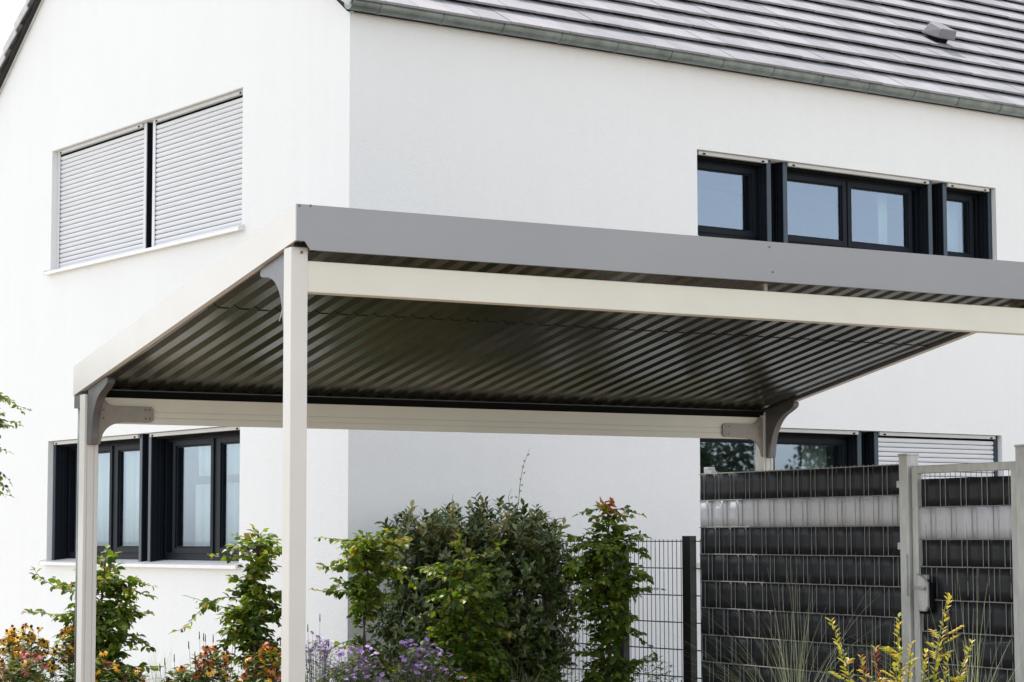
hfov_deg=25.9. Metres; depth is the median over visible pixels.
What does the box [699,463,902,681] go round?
privacy fence
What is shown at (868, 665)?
ornamental grass
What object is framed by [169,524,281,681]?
hornbeam tree
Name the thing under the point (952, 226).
curtain
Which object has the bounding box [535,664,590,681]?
weed
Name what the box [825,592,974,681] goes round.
heavenly bamboo
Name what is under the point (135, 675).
coneflower
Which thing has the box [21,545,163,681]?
hornbeam tree
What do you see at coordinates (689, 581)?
wire fence
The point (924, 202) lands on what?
window
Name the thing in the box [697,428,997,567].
window
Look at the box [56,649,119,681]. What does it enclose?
coneflower
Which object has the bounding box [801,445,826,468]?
window pane
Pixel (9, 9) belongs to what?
sky
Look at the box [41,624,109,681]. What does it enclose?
coneflower
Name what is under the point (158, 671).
ornamental grass
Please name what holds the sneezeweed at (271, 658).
on the planting bed
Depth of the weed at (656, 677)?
16.05 m
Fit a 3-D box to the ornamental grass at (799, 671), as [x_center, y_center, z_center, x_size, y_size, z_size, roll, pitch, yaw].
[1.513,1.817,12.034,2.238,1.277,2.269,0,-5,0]
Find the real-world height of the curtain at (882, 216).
0.730 m
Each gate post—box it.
[898,453,918,681]
[1014,444,1023,681]
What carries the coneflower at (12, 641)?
on the planting bed
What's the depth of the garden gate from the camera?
13.52 m
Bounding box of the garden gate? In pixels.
[911,461,1019,681]
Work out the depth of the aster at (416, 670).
15.00 m
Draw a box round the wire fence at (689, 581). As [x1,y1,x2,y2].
[542,536,701,681]
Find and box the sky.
[0,0,24,55]
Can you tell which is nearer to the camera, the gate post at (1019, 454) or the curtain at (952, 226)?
the gate post at (1019, 454)
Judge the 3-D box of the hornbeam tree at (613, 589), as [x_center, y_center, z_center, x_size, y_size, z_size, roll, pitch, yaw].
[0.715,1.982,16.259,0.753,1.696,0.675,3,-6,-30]
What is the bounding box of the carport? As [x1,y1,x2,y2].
[73,203,1023,681]
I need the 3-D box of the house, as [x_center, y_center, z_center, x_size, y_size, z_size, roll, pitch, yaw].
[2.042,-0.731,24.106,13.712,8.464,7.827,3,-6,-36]
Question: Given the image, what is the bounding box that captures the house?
[0,0,1023,681]
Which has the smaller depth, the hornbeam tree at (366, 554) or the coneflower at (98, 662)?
the coneflower at (98, 662)
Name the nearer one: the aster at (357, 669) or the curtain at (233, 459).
the aster at (357, 669)
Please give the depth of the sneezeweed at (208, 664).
14.58 m
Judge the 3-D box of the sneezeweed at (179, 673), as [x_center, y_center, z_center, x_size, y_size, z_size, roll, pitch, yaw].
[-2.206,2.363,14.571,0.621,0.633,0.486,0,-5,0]
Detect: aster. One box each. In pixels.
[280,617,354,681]
[323,645,390,681]
[372,637,472,681]
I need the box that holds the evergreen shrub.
[366,449,583,681]
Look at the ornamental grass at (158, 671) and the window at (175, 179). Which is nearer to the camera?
the ornamental grass at (158, 671)
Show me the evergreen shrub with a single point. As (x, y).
(532, 563)
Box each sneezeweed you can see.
[157,654,207,681]
[175,632,243,681]
[233,631,308,681]
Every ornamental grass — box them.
[125,648,213,681]
[616,569,1006,681]
[747,574,1022,681]
[794,630,945,681]
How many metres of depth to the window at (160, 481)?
19.84 m
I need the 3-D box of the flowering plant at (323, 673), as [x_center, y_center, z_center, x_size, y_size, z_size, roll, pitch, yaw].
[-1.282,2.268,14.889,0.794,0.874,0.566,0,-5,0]
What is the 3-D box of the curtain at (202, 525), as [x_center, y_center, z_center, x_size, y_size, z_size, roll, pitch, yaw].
[-2.400,1.559,19.000,0.047,0.690,1.251,3,-6,-36]
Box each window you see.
[39,427,240,568]
[43,90,243,274]
[694,151,992,259]
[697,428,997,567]
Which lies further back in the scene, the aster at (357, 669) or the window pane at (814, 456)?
the window pane at (814, 456)
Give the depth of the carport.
13.03 m
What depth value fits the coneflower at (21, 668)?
14.11 m
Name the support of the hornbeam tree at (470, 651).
on the planting bed
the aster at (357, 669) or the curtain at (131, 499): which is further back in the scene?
the curtain at (131, 499)
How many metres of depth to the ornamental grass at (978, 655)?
11.17 m
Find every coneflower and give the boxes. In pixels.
[0,623,66,681]
[0,647,51,681]
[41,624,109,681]
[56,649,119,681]
[97,660,149,681]
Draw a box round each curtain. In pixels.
[97,451,139,545]
[195,483,239,545]
[198,444,239,475]
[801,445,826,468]
[877,193,887,244]
[947,201,957,251]
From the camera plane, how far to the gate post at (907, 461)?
14.00 m
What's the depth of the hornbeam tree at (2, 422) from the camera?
14.13 m
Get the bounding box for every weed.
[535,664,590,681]
[628,655,682,681]
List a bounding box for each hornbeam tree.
[0,392,31,496]
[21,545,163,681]
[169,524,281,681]
[308,528,418,681]
[407,533,515,681]
[554,497,664,681]

